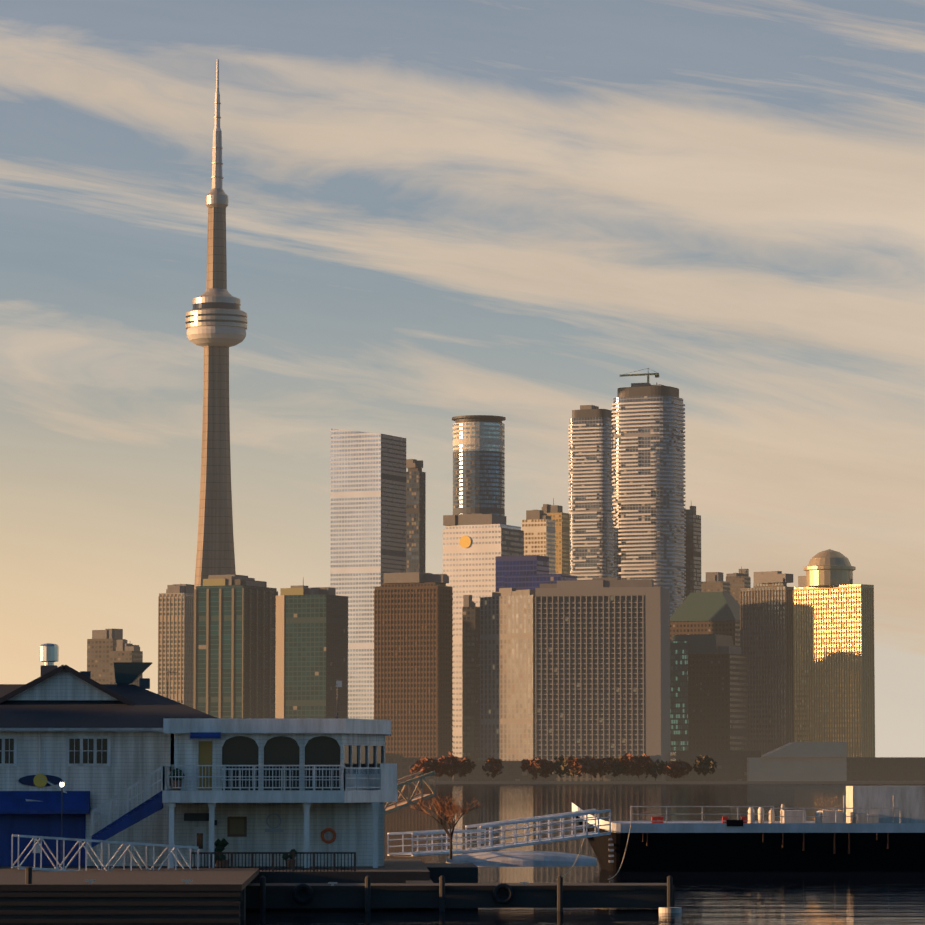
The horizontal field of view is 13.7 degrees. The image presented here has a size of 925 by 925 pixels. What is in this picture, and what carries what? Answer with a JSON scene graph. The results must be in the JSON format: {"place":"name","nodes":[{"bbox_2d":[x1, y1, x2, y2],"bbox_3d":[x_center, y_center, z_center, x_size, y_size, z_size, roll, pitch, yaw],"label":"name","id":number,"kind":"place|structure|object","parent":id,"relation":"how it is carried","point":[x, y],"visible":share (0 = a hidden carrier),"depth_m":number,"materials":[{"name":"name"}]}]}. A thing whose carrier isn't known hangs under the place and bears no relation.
{"place":"outdoors","nodes":[
{"label":"outdoors","id":0,"kind":"place"},
{"bbox_2d":[384,771,435,813],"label":"truss gangway","id":1,"kind":"object","parent":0,"point":[404,802],"visible":0.67,"depth_m":211.63,"materials":[{"name":"beige metal"}]},
{"bbox_2d":[410,792,483,858],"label":"bare tree","id":2,"kind":"object","parent":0,"point":[452,812],"visible":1,"depth_m":182.41,"materials":[{"name":"brown plant"}]},
{"bbox_2d":[0,0,924,756],"label":"sky","id":3,"kind":"structure","parent":0,"point":[438,211],"materials":[{"name":"blue"}]},
{"bbox_2d":[240,784,924,924],"bbox_3d":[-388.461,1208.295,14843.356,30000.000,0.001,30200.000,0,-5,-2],"label":"water","id":4,"kind":"structure","parent":0,"point":[803,898],"depth_m":199.38,"materials":[{"name":"black liquid"}]},
{"bbox_2d":[0,863,674,924],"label":"docks","id":5,"kind":"object","parent":4,"relation":"in","point":[173,896],"visible":1,"depth_m":148.27,"materials":[{"name":"brown wood"}]},
{"bbox_2d":[11,834,198,870],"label":"railing","id":6,"kind":"object","parent":5,"relation":"on","point":[56,867],"visible":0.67,"depth_m":153.09,"materials":[{"name":"white metal"}]},
{"bbox_2d":[0,643,429,882],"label":"club house","id":7,"kind":"structure","parent":5,"relation":"on","point":[83,755],"depth_m":165.88,"materials":[{"name":"white wood"}]},
{"bbox_2d":[446,851,596,866],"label":"wrapped boat","id":8,"kind":"object","parent":4,"relation":"on","point":[519,859],"visible":0.94,"depth_m":189.14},
{"bbox_2d":[556,786,924,879],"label":"moored ship","id":9,"kind":"object","parent":4,"relation":"on","point":[880,828],"visible":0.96,"depth_m":209.46,"materials":[{"name":"black painted steel"},{"name":"white painted steel"},{"name":"rust"}]},
{"bbox_2d":[465,809,610,850],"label":"white bridge","id":10,"kind":"structure","parent":9,"relation":"on","point":[513,844],"depth_m":194.13,"materials":[{"name":"white metal"}]},
{"bbox_2d":[387,829,485,855],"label":"railing","id":11,"kind":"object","parent":10,"relation":"attached to","point":[432,851],"depth_m":190.35,"materials":[{"name":"white metal"}]},
{"bbox_2d":[397,781,924,783],"bbox_3d":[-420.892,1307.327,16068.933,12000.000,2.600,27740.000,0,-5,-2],"label":"city ground","id":12,"kind":"structure","parent":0,"point":[677,782],"depth_m":2253.79,"materials":[{"name":"grey concrete"}]},
{"bbox_2d":[87,629,125,683],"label":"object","id":13,"kind":"object","parent":12,"relation":"on","point":[101,644],"visible":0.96,"depth_m":2682.53,"materials":[{"name":"beige concrete"}]},
{"bbox_2d":[109,640,142,685],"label":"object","id":14,"kind":"object","parent":12,"relation":"on","point":[125,651],"visible":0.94,"depth_m":2635.47,"materials":[{"name":"beige concrete"}]},
{"bbox_2d":[158,584,193,707],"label":"building","id":15,"kind":"structure","parent":12,"relation":"on","point":[175,627],"depth_m":2501.32,"materials":[{"name":"beige concrete"}]},
{"bbox_2d":[185,59,246,588],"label":"communications tower","id":16,"kind":"structure","parent":12,"relation":"on","point":[216,322],"depth_m":2997.40,"materials":[{"name":"concrete"}]},
{"bbox_2d":[193,575,277,717],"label":"building","id":17,"kind":"structure","parent":12,"relation":"on","point":[234,643],"depth_m":2425.37,"materials":[{"name":"brown"}]},
{"bbox_2d":[275,580,347,718],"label":"building","id":18,"kind":"structure","parent":12,"relation":"on","point":[311,657],"depth_m":2381.96,"materials":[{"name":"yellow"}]},
{"bbox_2d":[330,429,405,718],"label":"skyscraper","id":19,"kind":"structure","parent":12,"relation":"on","point":[367,510],"depth_m":2683.22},
{"bbox_2d":[374,572,452,756],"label":"building","id":20,"kind":"structure","parent":12,"relation":"on","point":[413,657],"depth_m":2335.39,"materials":[{"name":"brown concrete"}]},
{"bbox_2d":[406,459,425,572],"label":"skyscraper","id":21,"kind":"structure","parent":12,"relation":"on","point":[415,518],"depth_m":2899.24,"materials":[{"name":"grey concrete"}]},
{"bbox_2d":[409,760,423,779],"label":"tree","id":22,"kind":"object","parent":12,"relation":"on","point":[415,769],"visible":0.19,"depth_m":2256.40,"materials":[{"name":"orange plant"}]},
{"bbox_2d":[415,757,438,780],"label":"tree","id":23,"kind":"object","parent":12,"relation":"on","point":[428,765],"visible":0.98,"depth_m":2251.09,"materials":[{"name":"orange plant"}]},
{"bbox_2d":[436,764,447,780],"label":"tree","id":24,"kind":"object","parent":12,"relation":"on","point":[439,773],"visible":0.33,"depth_m":2264.61,"materials":[{"name":"orange plant"}]},
{"bbox_2d":[438,752,457,780],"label":"tree","id":25,"kind":"object","parent":12,"relation":"on","point":[448,762],"visible":0.75,"depth_m":2260.48,"materials":[{"name":"orange plant"}]},
{"bbox_2d":[451,756,475,780],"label":"tree","id":26,"kind":"object","parent":12,"relation":"on","point":[464,765],"visible":1,"depth_m":2258.30,"materials":[{"name":"orange plant"}]},
{"bbox_2d":[462,595,479,760],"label":"building","id":27,"kind":"structure","parent":12,"relation":"on","point":[470,678],"depth_m":2510.06,"materials":[{"name":"grey concrete"}]},
{"bbox_2d":[452,415,505,515],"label":"skyscraper","id":28,"kind":"structure","parent":12,"relation":"on","point":[478,464],"depth_m":2941.54,"materials":[{"name":"grey"}]},
{"bbox_2d":[443,514,523,756],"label":"skyscraper","id":29,"kind":"structure","parent":12,"relation":"on","point":[474,545],"depth_m":2585.28,"materials":[{"name":"beige concrete"}]},
{"bbox_2d":[482,757,503,780],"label":"tree","id":30,"kind":"object","parent":12,"relation":"on","point":[493,766],"visible":1,"depth_m":2263.62,"materials":[{"name":"orange plant"}]},
{"bbox_2d":[480,588,534,760],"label":"high-rise building","id":31,"kind":"structure","parent":12,"relation":"on","point":[507,674],"depth_m":2322.99,"materials":[{"name":"beige concrete"}]},
{"bbox_2d":[496,555,548,591],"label":"office building","id":32,"kind":"structure","parent":12,"relation":"on","point":[523,565],"depth_m":2554.28,"materials":[{"name":"glass"}]},
{"bbox_2d":[520,758,544,780],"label":"tree","id":33,"kind":"object","parent":12,"relation":"on","point":[529,765],"visible":0.92,"depth_m":2263.50,"materials":[{"name":"orange plant"}]},
{"bbox_2d":[522,510,555,573],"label":"building","id":34,"kind":"structure","parent":12,"relation":"on","point":[538,527],"depth_m":2998.48,"materials":[{"name":"beige concrete"}]},
{"bbox_2d":[504,574,576,589],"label":"building","id":35,"kind":"structure","parent":12,"relation":"on","point":[524,582],"depth_m":2490.59,"materials":[{"name":"blue glass"}]},
{"bbox_2d":[534,758,554,780],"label":"tree","id":36,"kind":"object","parent":12,"relation":"on","point":[547,767],"visible":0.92,"depth_m":2263.51,"materials":[{"name":"orange plant"}]},
{"bbox_2d":[542,498,569,574],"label":"building","id":37,"kind":"structure","parent":12,"relation":"on","point":[560,518],"depth_m":3048.73,"materials":[{"name":"yellow concrete"}]},
{"bbox_2d":[552,754,568,780],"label":"tree","id":38,"kind":"object","parent":12,"relation":"on","point":[558,767],"visible":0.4,"depth_m":2264.09,"materials":[{"name":"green plant"}]},
{"bbox_2d":[561,759,578,780],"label":"tree","id":39,"kind":"object","parent":12,"relation":"on","point":[569,773],"visible":0.38,"depth_m":2260.33,"materials":[{"name":"brown plant"}]},
{"bbox_2d":[565,755,590,780],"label":"tree","id":40,"kind":"object","parent":12,"relation":"on","point":[579,764],"visible":0.92,"depth_m":2256.71,"materials":[{"name":"orange plant"}]},
{"bbox_2d":[568,405,613,579],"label":"skyscraper","id":41,"kind":"structure","parent":12,"relation":"on","point":[590,429],"depth_m":3146.45,"materials":[{"name":"grey concrete"}]},
{"bbox_2d":[583,756,598,780],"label":"tree","id":42,"kind":"object","parent":12,"relation":"on","point":[592,760],"visible":0.21,"depth_m":2263.15,"materials":[{"name":"orange plant"}]},
{"bbox_2d":[591,757,612,780],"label":"tree","id":43,"kind":"object","parent":12,"relation":"on","point":[600,767],"visible":1,"depth_m":2258.18,"materials":[{"name":"orange plant"}]},
{"bbox_2d":[535,578,669,780],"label":"high-rise building","id":44,"kind":"structure","parent":12,"relation":"on","point":[602,668],"depth_m":2281.91,"materials":[{"name":"grey concrete"}]},
{"bbox_2d":[608,755,626,780],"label":"tree","id":45,"kind":"object","parent":12,"relation":"on","point":[616,771],"visible":0.54,"depth_m":2263.96,"materials":[{"name":"brown plant"}]},
{"bbox_2d":[615,753,639,780],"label":"tree","id":46,"kind":"object","parent":12,"relation":"on","point":[629,759],"visible":0.92,"depth_m":2262.93,"materials":[{"name":"orange plant"}]},
{"bbox_2d":[630,754,648,780],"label":"tree","id":47,"kind":"object","parent":12,"relation":"on","point":[639,759],"visible":0.19,"depth_m":2265.72,"materials":[{"name":"orange plant"}]},
{"bbox_2d":[633,755,656,780],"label":"tree","id":48,"kind":"object","parent":12,"relation":"on","point":[648,762],"visible":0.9,"depth_m":2263.61,"materials":[{"name":"orange plant"}]},
{"bbox_2d":[612,368,685,616],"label":"skyscraper","id":49,"kind":"structure","parent":12,"relation":"on","point":[648,481],"depth_m":2992.34,"materials":[{"name":"grey concrete"}]},
{"bbox_2d":[385,751,924,780],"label":"podiums","id":50,"kind":"object","parent":12,"relation":"on","point":[731,765],"visible":0.29,"depth_m":2296.23,"materials":[{"name":"concrete"}]},
{"bbox_2d":[645,759,667,780],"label":"tree","id":51,"kind":"object","parent":12,"relation":"on","point":[654,774],"visible":0.69,"depth_m":2266.66,"materials":[{"name":"brown plant"}]},
{"bbox_2d":[661,761,681,780],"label":"tree","id":52,"kind":"object","parent":12,"relation":"on","point":[670,769],"visible":1,"depth_m":2260.16,"materials":[{"name":"orange plant"}]},
{"bbox_2d":[676,759,692,780],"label":"tree","id":53,"kind":"object","parent":12,"relation":"on","point":[685,766],"visible":0.77,"depth_m":2266.40,"materials":[{"name":"orange plant"}]},
{"bbox_2d":[684,506,700,599],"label":"skyscraper","id":54,"kind":"structure","parent":12,"relation":"on","point":[692,541],"depth_m":3150.25,"materials":[{"name":"grey concrete"}]},
{"bbox_2d":[670,620,739,646],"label":"building","id":55,"kind":"structure","parent":12,"relation":"on","point":[728,627],"depth_m":2635.73,"materials":[{"name":"brown concrete"}]},
{"bbox_2d":[670,592,739,620],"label":"green roof","id":56,"kind":"structure","parent":55,"relation":"on","point":[707,606],"depth_m":2642.34,"materials":[{"name":"teal"}]},
{"bbox_2d":[693,754,717,780],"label":"tree","id":57,"kind":"object","parent":12,"relation":"on","point":[707,764],"visible":1,"depth_m":2262.40,"materials":[{"name":"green plant"}]},
{"bbox_2d":[670,634,747,750],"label":"office building","id":58,"kind":"structure","parent":12,"relation":"on","point":[708,692],"depth_m":2365.76,"materials":[{"name":"teal"}]},
{"bbox_2d":[701,572,729,592],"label":"building","id":59,"kind":"structure","parent":12,"relation":"on","point":[714,582],"depth_m":3299.46,"materials":[{"name":"beige concrete"}]},
{"bbox_2d":[726,566,750,604],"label":"building","id":60,"kind":"structure","parent":12,"relation":"on","point":[740,580],"depth_m":3351.30,"materials":[{"name":"beige concrete"}]},
{"bbox_2d":[740,571,794,754],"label":"building","id":61,"kind":"structure","parent":12,"relation":"on","point":[766,623],"depth_m":2513.05,"materials":[{"name":"brown"}]},
{"bbox_2d":[747,742,846,780],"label":"building","id":62,"kind":"structure","parent":12,"relation":"on","point":[792,761],"depth_m":2286.08,"materials":[{"name":"grey concrete"}]},
{"bbox_2d":[793,549,874,756],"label":"building","id":63,"kind":"structure","parent":12,"relation":"on","point":[833,653],"depth_m":2474.91,"materials":[{"name":"brown"}]},
{"bbox_2d":[659,907,680,912],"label":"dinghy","id":64,"kind":"object","parent":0,"point":[669,909],"visible":1,"depth_m":146.66,"materials":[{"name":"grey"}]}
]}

